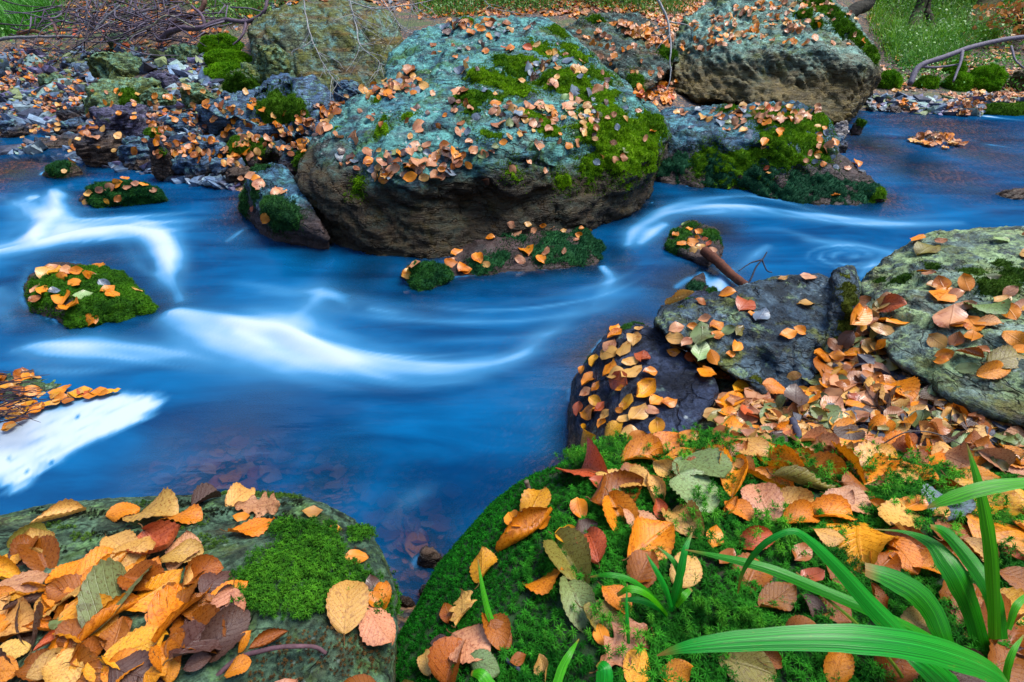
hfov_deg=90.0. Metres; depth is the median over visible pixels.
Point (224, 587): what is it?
beech leaf
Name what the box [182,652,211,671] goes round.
beech leaf
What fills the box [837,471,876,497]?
beech leaf
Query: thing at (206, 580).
beech leaf
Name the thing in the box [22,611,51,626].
beech leaf
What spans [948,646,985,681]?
beech leaf
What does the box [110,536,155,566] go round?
beech leaf
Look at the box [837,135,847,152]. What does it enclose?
shore stone
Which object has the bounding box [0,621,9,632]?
beech leaf
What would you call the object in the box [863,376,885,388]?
beech leaf
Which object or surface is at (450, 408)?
water
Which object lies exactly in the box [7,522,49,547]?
beech leaf
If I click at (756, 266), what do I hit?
twig
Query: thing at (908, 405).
beech leaf
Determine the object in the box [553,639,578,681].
grass blade
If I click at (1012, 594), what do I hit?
beech leaf
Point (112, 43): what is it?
bank stone
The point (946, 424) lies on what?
beech leaf
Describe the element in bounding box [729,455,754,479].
beech leaf
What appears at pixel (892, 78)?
moss cushion
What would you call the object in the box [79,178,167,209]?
mossy rock
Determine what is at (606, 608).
beech leaf
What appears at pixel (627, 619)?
grass blade
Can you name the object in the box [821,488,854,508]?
beech leaf
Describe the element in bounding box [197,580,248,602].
beech leaf
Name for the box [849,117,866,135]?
shore stone
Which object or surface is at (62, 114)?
bank stone
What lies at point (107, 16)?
dead branch
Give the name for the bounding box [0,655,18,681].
beech leaf
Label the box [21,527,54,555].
beech leaf
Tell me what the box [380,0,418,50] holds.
hanging twig
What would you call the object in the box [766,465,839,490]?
beech leaf
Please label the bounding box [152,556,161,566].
beech leaf
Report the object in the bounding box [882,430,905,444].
beech leaf
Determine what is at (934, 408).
beech leaf
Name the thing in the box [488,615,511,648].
beech leaf
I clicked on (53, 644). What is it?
beech leaf
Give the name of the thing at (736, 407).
beech leaf
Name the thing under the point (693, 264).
mossy rock
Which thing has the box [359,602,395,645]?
beech leaf
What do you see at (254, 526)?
beech leaf
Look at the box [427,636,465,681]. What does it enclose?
beech leaf
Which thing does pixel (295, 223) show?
mossy rock
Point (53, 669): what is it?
beech leaf
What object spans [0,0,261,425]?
brushwood
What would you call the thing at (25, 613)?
beech leaf
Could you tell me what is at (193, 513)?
beech leaf
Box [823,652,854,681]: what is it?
beech leaf
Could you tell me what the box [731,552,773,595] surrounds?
beech leaf
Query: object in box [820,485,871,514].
beech leaf
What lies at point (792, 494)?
beech leaf
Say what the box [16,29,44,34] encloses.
dead branch
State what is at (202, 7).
dead branch
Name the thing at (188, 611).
beech leaf
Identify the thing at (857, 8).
tree
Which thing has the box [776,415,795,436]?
beech leaf
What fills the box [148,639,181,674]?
beech leaf
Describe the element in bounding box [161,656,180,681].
beech leaf
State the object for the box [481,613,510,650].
beech leaf
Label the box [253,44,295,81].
bank stone
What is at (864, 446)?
beech leaf
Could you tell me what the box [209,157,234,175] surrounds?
shore stone
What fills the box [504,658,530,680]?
twig
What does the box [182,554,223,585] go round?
beech leaf
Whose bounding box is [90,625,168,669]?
beech leaf
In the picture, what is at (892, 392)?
beech leaf
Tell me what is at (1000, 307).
beech leaf
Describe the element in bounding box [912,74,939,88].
moss cushion
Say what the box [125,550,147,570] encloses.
beech leaf
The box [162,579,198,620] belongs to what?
beech leaf
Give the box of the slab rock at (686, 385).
[563,321,718,459]
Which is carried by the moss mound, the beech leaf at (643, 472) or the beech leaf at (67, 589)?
the beech leaf at (643, 472)
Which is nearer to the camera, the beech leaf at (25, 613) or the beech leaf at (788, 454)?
the beech leaf at (25, 613)
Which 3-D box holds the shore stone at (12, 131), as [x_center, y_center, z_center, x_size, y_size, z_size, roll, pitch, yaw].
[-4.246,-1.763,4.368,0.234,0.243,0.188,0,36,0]
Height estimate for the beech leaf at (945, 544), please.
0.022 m
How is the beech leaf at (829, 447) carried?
on the moss mound
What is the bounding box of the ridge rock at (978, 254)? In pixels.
[861,226,1023,429]
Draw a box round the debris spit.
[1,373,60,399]
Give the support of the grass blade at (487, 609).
on the moss mound
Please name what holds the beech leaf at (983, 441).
on the fallen leaves
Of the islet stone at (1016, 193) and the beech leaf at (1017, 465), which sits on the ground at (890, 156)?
the beech leaf at (1017, 465)
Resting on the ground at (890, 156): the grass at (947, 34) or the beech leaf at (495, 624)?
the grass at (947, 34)
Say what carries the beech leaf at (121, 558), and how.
on the slab
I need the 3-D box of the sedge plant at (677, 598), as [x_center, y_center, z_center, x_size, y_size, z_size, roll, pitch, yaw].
[0.179,0.319,0.673,0.140,0.096,0.056,-9,37,-12]
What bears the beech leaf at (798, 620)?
on the moss mound
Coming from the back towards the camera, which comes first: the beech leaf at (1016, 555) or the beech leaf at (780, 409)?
the beech leaf at (780, 409)
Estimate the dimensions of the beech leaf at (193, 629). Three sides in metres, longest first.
0.109 x 0.067 x 0.027 m
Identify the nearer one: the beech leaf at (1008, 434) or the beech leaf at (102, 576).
the beech leaf at (102, 576)
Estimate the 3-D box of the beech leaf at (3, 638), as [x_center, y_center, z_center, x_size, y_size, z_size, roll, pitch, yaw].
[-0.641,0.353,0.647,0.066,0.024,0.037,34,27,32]
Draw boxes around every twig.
[216,644,326,675]
[284,0,348,104]
[331,0,435,28]
[334,0,385,84]
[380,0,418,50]
[484,0,537,17]
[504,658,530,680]
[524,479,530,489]
[651,0,691,89]
[739,252,771,282]
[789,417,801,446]
[884,430,972,450]
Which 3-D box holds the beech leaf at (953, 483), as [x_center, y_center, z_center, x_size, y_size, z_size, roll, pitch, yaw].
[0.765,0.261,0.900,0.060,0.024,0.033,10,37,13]
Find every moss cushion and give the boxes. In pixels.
[196,31,244,53]
[203,48,252,65]
[203,61,240,79]
[877,68,903,89]
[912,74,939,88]
[940,59,967,73]
[940,71,974,91]
[968,62,1008,91]
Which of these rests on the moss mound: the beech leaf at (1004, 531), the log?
the beech leaf at (1004, 531)
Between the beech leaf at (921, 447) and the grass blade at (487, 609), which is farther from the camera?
the beech leaf at (921, 447)
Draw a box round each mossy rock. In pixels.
[23,262,158,335]
[41,159,85,195]
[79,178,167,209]
[237,162,339,285]
[401,259,455,298]
[450,226,606,290]
[640,100,887,238]
[653,220,723,304]
[684,272,708,290]
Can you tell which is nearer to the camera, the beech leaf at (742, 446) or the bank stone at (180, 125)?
the beech leaf at (742, 446)
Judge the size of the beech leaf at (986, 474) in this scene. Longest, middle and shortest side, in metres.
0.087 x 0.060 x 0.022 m
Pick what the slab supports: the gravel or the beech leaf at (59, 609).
the beech leaf at (59, 609)
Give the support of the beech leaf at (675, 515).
on the moss mound
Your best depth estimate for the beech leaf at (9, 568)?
0.72 m
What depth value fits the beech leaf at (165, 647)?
0.61 m
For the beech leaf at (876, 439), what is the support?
on the fallen leaves
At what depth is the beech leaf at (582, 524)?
0.85 m
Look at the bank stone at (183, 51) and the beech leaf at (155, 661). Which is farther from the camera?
the bank stone at (183, 51)
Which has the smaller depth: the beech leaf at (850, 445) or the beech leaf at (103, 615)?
the beech leaf at (103, 615)
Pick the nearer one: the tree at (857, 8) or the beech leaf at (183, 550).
the beech leaf at (183, 550)
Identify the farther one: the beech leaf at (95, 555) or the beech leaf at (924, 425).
the beech leaf at (924, 425)
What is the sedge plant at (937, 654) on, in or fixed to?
on the moss mound
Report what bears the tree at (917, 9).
on the ground at (890, 156)
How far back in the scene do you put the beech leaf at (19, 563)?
0.74 m
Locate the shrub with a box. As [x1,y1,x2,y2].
[963,0,1023,38]
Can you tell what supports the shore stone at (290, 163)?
in the water
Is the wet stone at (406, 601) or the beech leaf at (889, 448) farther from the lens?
the wet stone at (406, 601)
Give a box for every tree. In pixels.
[848,0,875,16]
[903,0,927,31]
[924,0,935,32]
[961,0,1001,34]
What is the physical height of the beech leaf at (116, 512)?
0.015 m
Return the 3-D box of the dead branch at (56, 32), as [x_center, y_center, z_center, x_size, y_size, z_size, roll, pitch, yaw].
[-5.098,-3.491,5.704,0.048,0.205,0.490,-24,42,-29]
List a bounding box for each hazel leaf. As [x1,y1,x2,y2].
[669,465,720,512]
[672,448,732,478]
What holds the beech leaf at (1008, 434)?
on the fallen leaves
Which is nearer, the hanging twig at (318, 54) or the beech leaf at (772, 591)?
the beech leaf at (772, 591)
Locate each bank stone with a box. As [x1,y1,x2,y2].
[37,73,73,85]
[52,117,86,134]
[55,105,84,120]
[81,77,161,116]
[84,51,142,78]
[88,102,155,136]
[105,33,131,49]
[141,87,176,106]
[142,70,178,88]
[163,113,198,131]
[164,43,199,60]
[179,82,214,108]
[192,73,333,140]
[221,62,262,92]
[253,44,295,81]
[291,117,319,141]
[333,79,360,101]
[630,81,645,98]
[1008,71,1023,90]
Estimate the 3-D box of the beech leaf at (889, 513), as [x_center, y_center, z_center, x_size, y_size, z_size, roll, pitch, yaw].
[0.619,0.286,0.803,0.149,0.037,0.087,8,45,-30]
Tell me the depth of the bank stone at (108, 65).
5.01 m
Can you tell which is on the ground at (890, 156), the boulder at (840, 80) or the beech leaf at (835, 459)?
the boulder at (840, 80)
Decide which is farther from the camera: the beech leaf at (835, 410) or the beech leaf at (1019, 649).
the beech leaf at (835, 410)
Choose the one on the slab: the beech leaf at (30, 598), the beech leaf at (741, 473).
the beech leaf at (30, 598)
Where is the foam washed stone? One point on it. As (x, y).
(841, 128)
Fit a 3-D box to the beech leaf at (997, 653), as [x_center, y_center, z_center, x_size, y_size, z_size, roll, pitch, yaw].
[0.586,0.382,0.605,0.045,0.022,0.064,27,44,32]
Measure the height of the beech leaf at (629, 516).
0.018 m
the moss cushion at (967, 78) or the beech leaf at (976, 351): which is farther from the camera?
the moss cushion at (967, 78)
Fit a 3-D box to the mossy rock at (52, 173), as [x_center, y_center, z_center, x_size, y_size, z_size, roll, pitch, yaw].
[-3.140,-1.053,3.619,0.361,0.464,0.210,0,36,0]
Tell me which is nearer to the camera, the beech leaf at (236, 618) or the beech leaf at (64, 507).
the beech leaf at (236, 618)
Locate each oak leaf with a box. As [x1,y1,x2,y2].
[225,492,279,517]
[448,589,476,627]
[589,617,649,673]
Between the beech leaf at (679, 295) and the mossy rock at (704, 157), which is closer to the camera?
the beech leaf at (679, 295)
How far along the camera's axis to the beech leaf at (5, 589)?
0.67 m
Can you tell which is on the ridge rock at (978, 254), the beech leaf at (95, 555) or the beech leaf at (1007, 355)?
the beech leaf at (1007, 355)
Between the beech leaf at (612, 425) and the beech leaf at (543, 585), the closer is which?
the beech leaf at (543, 585)
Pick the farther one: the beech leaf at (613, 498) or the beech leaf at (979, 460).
the beech leaf at (979, 460)
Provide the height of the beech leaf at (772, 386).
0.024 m
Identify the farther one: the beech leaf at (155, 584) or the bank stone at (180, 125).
the bank stone at (180, 125)
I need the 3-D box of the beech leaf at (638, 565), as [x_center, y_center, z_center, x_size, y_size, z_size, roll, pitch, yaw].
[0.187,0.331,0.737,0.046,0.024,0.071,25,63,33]
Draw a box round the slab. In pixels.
[0,489,403,681]
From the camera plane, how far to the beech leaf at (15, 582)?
0.69 m
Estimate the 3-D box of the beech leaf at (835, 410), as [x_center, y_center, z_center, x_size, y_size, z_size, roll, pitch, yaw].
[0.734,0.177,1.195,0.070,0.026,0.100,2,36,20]
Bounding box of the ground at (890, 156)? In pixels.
[0,0,1023,632]
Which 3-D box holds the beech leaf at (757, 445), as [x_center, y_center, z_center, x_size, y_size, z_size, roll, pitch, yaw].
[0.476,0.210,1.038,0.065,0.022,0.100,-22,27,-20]
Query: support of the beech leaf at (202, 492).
on the slab
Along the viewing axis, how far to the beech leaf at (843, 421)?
1.16 m
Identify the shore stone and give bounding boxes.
[0,119,29,144]
[34,131,79,150]
[72,129,125,169]
[116,135,150,169]
[131,159,148,170]
[143,126,177,138]
[147,137,183,182]
[171,154,212,179]
[180,134,226,158]
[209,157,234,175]
[224,166,249,187]
[226,133,285,166]
[278,136,311,176]
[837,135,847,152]
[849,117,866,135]
[885,105,901,113]
[983,101,1023,115]
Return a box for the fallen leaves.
[0,0,1023,681]
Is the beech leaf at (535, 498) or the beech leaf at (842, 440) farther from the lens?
the beech leaf at (842, 440)
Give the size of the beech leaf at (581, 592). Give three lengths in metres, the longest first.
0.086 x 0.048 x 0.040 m
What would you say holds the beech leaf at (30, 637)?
on the slab
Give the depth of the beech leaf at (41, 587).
0.69 m
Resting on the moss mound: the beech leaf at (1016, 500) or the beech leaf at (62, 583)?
the beech leaf at (1016, 500)
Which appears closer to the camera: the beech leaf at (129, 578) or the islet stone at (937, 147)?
the beech leaf at (129, 578)
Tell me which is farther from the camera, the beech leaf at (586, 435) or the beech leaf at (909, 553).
the beech leaf at (586, 435)
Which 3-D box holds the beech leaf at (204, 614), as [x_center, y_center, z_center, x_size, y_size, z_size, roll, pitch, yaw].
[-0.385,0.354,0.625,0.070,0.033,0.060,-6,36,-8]
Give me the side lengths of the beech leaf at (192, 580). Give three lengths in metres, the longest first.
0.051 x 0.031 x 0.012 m
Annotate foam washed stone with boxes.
[834,120,849,138]
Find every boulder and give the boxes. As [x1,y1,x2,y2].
[247,0,403,92]
[294,15,672,298]
[563,11,679,91]
[666,0,881,124]
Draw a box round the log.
[700,246,747,285]
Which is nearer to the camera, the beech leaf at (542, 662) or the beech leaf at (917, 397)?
the beech leaf at (542, 662)
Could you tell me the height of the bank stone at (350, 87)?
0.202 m
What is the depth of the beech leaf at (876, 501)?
0.84 m
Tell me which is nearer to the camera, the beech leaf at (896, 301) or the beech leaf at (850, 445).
the beech leaf at (850, 445)
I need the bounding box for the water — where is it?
[0,110,1023,567]
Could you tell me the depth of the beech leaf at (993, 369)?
1.15 m
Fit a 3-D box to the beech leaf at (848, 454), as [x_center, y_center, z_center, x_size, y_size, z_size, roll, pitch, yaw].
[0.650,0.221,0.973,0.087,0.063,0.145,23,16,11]
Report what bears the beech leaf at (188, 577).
on the slab
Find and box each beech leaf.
[0,555,20,579]
[0,570,49,601]
[0,585,16,598]
[0,590,24,600]
[0,592,44,610]
[0,593,10,615]
[0,597,33,636]
[0,608,15,642]
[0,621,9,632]
[0,639,30,658]
[0,648,12,664]
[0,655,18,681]
[3,554,20,563]
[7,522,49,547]
[7,551,23,566]
[9,534,38,554]
[12,581,46,595]
[14,648,58,681]
[15,601,43,655]
[16,535,59,570]
[19,647,66,681]
[20,498,86,527]
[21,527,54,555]
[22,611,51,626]
[26,619,51,630]
[28,629,54,654]
[34,585,80,616]
[40,557,83,584]
[41,588,68,612]
[41,599,56,612]
[41,647,83,681]
[46,573,83,602]
[47,635,69,658]
[52,588,118,642]
[54,601,68,619]
[54,618,88,647]
[62,635,106,666]
[63,581,81,601]
[69,658,83,672]
[72,642,102,681]
[73,557,151,645]
[75,545,113,574]
[75,593,139,646]
[80,564,96,587]
[83,656,104,681]
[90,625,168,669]
[95,647,143,681]
[96,552,117,563]
[98,616,129,650]
[99,529,137,548]
[100,650,163,681]
[102,502,139,521]
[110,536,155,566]
[112,550,127,561]
[117,559,164,590]
[118,615,138,627]
[122,487,178,522]
[124,568,182,612]
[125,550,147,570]
[126,519,180,553]
[143,654,167,681]
[144,583,211,652]
[148,504,202,523]
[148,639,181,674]
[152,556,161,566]
[160,538,203,562]
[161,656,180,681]
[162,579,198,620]
[162,595,234,665]
[164,631,184,656]
[165,530,200,569]
[169,604,225,653]
[181,592,214,620]
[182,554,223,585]
[182,564,193,591]
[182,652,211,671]
[183,571,203,585]
[191,482,220,505]
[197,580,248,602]
[198,571,233,592]
[200,605,250,662]
[210,578,245,611]
[215,584,232,606]
[219,654,250,679]
[220,517,274,536]
[225,482,254,506]
[237,629,251,654]
[242,628,287,653]
[326,580,369,645]
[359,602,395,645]
[372,580,391,609]
[417,649,430,675]
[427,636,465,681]
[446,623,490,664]
[469,546,497,589]
[470,649,499,677]
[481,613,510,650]
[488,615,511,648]
[494,506,552,553]
[517,567,563,594]
[519,487,550,510]
[534,654,547,680]
[543,526,590,583]
[556,438,607,476]
[559,576,596,632]
[574,599,625,637]
[575,518,597,536]
[575,526,606,568]
[580,423,595,448]
[585,469,643,507]
[589,468,617,474]
[597,581,631,613]
[602,487,639,533]
[604,420,623,436]
[618,505,656,525]
[619,464,652,487]
[620,462,637,470]
[621,433,662,462]
[622,516,674,560]
[623,646,649,681]
[626,549,658,587]
[634,378,655,397]
[645,467,665,502]
[651,431,679,456]
[651,458,678,477]
[653,495,667,519]
[659,447,694,460]
[659,658,692,681]
[661,289,693,305]
[661,500,704,537]
[669,552,702,591]
[696,436,747,457]
[709,651,776,681]
[719,447,747,497]
[722,496,737,518]
[723,415,742,427]
[723,499,754,521]
[728,435,769,457]
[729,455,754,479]
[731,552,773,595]
[732,404,740,410]
[734,466,793,487]
[737,525,774,549]
[740,482,784,523]
[747,399,773,407]
[752,404,762,413]
[755,582,796,610]
[756,444,804,466]
[760,378,784,393]
[760,651,782,668]
[763,405,792,416]
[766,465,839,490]
[774,424,792,432]
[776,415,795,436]
[780,486,813,506]
[783,429,791,435]
[783,499,819,522]
[785,615,815,625]
[790,431,840,451]
[793,447,813,459]
[799,593,826,620]
[802,407,827,421]
[802,426,826,437]
[803,451,846,481]
[808,526,845,546]
[810,404,842,429]
[811,493,856,519]
[818,595,851,623]
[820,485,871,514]
[820,519,899,572]
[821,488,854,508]
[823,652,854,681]
[824,441,882,470]
[825,564,855,589]
[827,417,855,429]
[831,440,889,484]
[833,417,865,439]
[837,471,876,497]
[840,437,867,446]
[840,441,860,469]
[850,441,918,483]
[860,383,881,391]
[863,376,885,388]
[864,383,896,399]
[864,429,883,444]
[864,459,901,479]
[867,424,878,437]
[867,497,885,506]
[868,414,895,434]
[870,551,901,571]
[871,582,888,608]
[874,390,894,405]
[874,656,919,681]
[875,376,920,400]
[875,389,890,412]
[877,498,925,530]
[878,293,906,312]
[878,443,896,458]
[879,384,910,408]
[879,396,910,407]
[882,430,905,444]
[883,525,926,549]
[884,415,910,431]
[885,533,922,575]
[892,433,917,453]
[895,454,938,480]
[901,606,931,634]
[902,391,919,400]
[903,449,931,466]
[904,431,945,464]
[907,429,926,445]
[912,491,949,517]
[917,445,928,452]
[917,548,940,573]
[919,384,947,405]
[919,421,942,437]
[920,428,933,442]
[921,484,975,529]
[930,405,953,423]
[930,413,953,432]
[931,441,961,466]
[933,517,982,557]
[934,478,962,490]
[936,430,967,442]
[937,540,972,570]
[938,580,983,612]
[940,470,1023,518]
[941,440,969,467]
[944,465,1000,480]
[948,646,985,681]
[950,584,1023,649]
[951,347,984,357]
[958,406,990,427]
[958,420,978,430]
[958,499,1007,521]
[963,298,1010,313]
[963,425,993,438]
[963,537,999,561]
[964,424,988,448]
[966,513,1023,559]
[971,360,1010,378]
[971,435,995,447]
[973,456,986,465]
[975,314,1003,325]
[976,420,1004,429]
[977,448,1016,474]
[980,593,1023,654]
[985,345,1023,368]
[988,638,1023,681]
[990,431,1020,447]
[995,442,1009,447]
[998,329,1023,345]
[998,442,1023,465]
[999,447,1023,468]
[1000,566,1023,590]
[1000,587,1023,625]
[1001,433,1023,459]
[1003,426,1023,446]
[1004,445,1023,475]
[1005,646,1023,657]
[1006,546,1023,559]
[1010,489,1023,519]
[1011,518,1023,528]
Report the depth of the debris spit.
1.73 m
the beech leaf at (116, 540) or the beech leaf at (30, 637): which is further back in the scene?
the beech leaf at (116, 540)
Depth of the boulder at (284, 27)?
4.64 m
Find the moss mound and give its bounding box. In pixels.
[395,421,1023,681]
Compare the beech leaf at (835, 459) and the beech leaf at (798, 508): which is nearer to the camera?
the beech leaf at (798, 508)
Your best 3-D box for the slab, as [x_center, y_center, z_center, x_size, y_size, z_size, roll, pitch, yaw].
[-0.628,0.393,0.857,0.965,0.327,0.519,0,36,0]
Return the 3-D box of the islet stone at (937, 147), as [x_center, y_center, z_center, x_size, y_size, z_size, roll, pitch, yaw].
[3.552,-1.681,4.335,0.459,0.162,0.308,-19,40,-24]
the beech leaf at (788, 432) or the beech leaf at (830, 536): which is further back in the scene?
the beech leaf at (788, 432)
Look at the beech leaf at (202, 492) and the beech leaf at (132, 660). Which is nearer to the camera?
the beech leaf at (132, 660)
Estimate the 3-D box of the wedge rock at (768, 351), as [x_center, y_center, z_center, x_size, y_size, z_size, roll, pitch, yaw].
[0.770,-0.104,1.639,0.572,0.312,0.776,25,43,30]
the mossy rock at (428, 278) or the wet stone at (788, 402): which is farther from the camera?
the mossy rock at (428, 278)
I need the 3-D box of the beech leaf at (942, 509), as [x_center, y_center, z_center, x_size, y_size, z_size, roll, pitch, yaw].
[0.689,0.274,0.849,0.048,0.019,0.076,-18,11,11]
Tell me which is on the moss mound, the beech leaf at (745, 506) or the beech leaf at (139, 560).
the beech leaf at (745, 506)
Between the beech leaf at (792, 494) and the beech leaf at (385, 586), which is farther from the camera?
the beech leaf at (792, 494)
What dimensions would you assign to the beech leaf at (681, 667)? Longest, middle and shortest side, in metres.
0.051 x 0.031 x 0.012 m
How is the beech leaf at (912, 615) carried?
on the moss mound
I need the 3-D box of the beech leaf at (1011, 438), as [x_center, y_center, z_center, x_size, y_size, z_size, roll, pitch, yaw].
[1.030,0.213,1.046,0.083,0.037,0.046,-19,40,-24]
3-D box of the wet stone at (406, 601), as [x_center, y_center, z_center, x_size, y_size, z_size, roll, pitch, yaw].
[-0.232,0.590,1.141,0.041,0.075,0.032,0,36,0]
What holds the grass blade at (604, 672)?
on the moss mound
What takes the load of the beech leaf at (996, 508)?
on the moss mound
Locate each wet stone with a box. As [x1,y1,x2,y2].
[399,595,414,606]
[417,545,442,572]
[419,584,425,596]
[782,399,792,406]
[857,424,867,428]
[910,425,921,436]
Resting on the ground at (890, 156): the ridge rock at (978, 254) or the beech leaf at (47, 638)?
the ridge rock at (978, 254)
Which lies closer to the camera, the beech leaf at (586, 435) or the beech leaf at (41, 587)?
the beech leaf at (41, 587)
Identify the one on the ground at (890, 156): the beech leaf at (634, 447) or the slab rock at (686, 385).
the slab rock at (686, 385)
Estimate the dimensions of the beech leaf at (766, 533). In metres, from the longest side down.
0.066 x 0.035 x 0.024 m
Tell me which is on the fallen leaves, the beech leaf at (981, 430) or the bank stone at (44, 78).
the beech leaf at (981, 430)
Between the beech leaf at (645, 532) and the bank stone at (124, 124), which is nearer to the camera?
the beech leaf at (645, 532)
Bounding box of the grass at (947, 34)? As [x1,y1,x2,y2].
[0,0,1023,91]
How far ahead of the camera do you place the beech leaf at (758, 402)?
1.29 m
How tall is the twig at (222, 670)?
0.032 m
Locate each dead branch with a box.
[0,35,76,41]
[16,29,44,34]
[47,16,59,39]
[85,0,87,24]
[94,5,120,29]
[129,15,194,38]
[155,0,268,44]
[162,0,206,29]
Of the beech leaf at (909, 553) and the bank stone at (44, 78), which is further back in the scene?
the bank stone at (44, 78)
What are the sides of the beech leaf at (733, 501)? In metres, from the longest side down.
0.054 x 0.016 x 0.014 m
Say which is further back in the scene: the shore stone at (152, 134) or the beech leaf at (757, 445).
the shore stone at (152, 134)
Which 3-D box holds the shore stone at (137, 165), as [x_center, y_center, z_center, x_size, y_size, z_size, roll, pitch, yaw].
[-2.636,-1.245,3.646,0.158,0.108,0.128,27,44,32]
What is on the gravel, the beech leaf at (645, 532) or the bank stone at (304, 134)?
the bank stone at (304, 134)
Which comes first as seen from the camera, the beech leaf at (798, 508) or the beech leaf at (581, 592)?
the beech leaf at (581, 592)
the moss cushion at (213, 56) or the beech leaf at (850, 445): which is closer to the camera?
the beech leaf at (850, 445)
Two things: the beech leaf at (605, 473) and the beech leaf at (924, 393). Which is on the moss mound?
the beech leaf at (605, 473)
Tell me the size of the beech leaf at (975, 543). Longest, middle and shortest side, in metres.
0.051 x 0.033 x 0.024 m
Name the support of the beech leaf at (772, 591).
on the moss mound
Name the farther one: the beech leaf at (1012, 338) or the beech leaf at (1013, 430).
the beech leaf at (1012, 338)
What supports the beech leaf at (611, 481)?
on the moss mound
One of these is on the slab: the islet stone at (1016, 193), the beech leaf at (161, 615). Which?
the beech leaf at (161, 615)
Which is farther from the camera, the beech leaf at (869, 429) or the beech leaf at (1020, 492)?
the beech leaf at (869, 429)
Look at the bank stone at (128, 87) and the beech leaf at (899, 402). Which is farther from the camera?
the bank stone at (128, 87)
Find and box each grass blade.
[471,668,494,681]
[477,559,509,657]
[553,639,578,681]
[596,661,612,681]
[625,583,629,643]
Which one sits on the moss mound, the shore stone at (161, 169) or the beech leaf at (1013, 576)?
the beech leaf at (1013, 576)
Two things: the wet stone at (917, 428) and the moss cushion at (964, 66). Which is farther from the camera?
the moss cushion at (964, 66)
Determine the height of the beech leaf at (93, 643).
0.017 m
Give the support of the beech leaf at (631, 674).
on the moss mound
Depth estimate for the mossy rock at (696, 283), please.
2.28 m
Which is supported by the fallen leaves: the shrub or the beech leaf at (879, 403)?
the beech leaf at (879, 403)
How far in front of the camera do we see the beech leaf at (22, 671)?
0.60 m
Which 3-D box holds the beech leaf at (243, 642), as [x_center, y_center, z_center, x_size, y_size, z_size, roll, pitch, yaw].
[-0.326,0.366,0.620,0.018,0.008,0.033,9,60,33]
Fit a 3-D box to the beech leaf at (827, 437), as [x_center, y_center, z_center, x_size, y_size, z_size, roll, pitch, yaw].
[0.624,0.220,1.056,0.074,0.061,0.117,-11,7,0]
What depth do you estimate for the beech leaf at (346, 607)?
0.68 m
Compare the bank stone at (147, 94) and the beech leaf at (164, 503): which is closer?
the beech leaf at (164, 503)
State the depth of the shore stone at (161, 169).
3.36 m
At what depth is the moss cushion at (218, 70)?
4.80 m
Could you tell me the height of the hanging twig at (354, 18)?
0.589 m
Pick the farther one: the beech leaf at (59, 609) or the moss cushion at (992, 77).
the moss cushion at (992, 77)
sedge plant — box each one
[590,532,692,617]
[657,443,1023,681]
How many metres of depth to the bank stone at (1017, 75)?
5.50 m
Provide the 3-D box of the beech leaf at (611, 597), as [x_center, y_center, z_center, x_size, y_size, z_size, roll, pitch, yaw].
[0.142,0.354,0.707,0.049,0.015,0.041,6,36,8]
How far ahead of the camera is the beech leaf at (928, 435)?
1.08 m
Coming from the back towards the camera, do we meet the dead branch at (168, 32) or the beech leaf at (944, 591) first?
the dead branch at (168, 32)
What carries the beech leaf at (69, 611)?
on the slab
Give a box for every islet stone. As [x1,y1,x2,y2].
[901,131,959,153]
[995,188,1023,199]
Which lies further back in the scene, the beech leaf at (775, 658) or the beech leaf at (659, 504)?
the beech leaf at (659, 504)
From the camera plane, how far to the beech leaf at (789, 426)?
1.16 m
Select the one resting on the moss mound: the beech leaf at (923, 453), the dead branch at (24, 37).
the beech leaf at (923, 453)
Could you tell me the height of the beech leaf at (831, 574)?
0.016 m
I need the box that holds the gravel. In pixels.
[0,43,1023,447]
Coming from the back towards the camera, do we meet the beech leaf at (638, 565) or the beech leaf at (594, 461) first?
the beech leaf at (594, 461)
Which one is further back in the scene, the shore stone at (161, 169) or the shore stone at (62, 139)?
the shore stone at (62, 139)
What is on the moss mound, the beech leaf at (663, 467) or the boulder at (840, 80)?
the beech leaf at (663, 467)
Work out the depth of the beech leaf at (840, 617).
0.67 m
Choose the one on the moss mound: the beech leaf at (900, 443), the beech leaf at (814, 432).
the beech leaf at (900, 443)
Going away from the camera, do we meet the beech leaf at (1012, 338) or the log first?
the beech leaf at (1012, 338)
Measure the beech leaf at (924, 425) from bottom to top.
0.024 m
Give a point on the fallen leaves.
(830, 384)
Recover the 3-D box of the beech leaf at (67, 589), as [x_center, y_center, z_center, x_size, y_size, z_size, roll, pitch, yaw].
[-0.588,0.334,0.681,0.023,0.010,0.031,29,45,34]
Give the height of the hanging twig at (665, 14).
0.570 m
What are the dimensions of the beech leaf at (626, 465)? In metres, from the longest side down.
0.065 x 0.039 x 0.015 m
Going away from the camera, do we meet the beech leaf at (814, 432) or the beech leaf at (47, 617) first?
the beech leaf at (47, 617)
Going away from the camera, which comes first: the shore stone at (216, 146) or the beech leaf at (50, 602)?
the beech leaf at (50, 602)
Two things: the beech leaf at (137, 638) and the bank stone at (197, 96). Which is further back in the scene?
the bank stone at (197, 96)
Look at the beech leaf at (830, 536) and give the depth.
0.78 m
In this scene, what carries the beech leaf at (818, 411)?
on the fallen leaves
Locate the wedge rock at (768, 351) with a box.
[653,265,861,394]
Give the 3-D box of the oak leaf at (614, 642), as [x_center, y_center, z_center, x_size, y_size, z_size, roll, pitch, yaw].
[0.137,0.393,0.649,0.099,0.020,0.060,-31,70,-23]
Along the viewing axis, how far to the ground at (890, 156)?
4.23 m
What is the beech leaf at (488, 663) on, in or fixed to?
on the leaf at (475, 636)

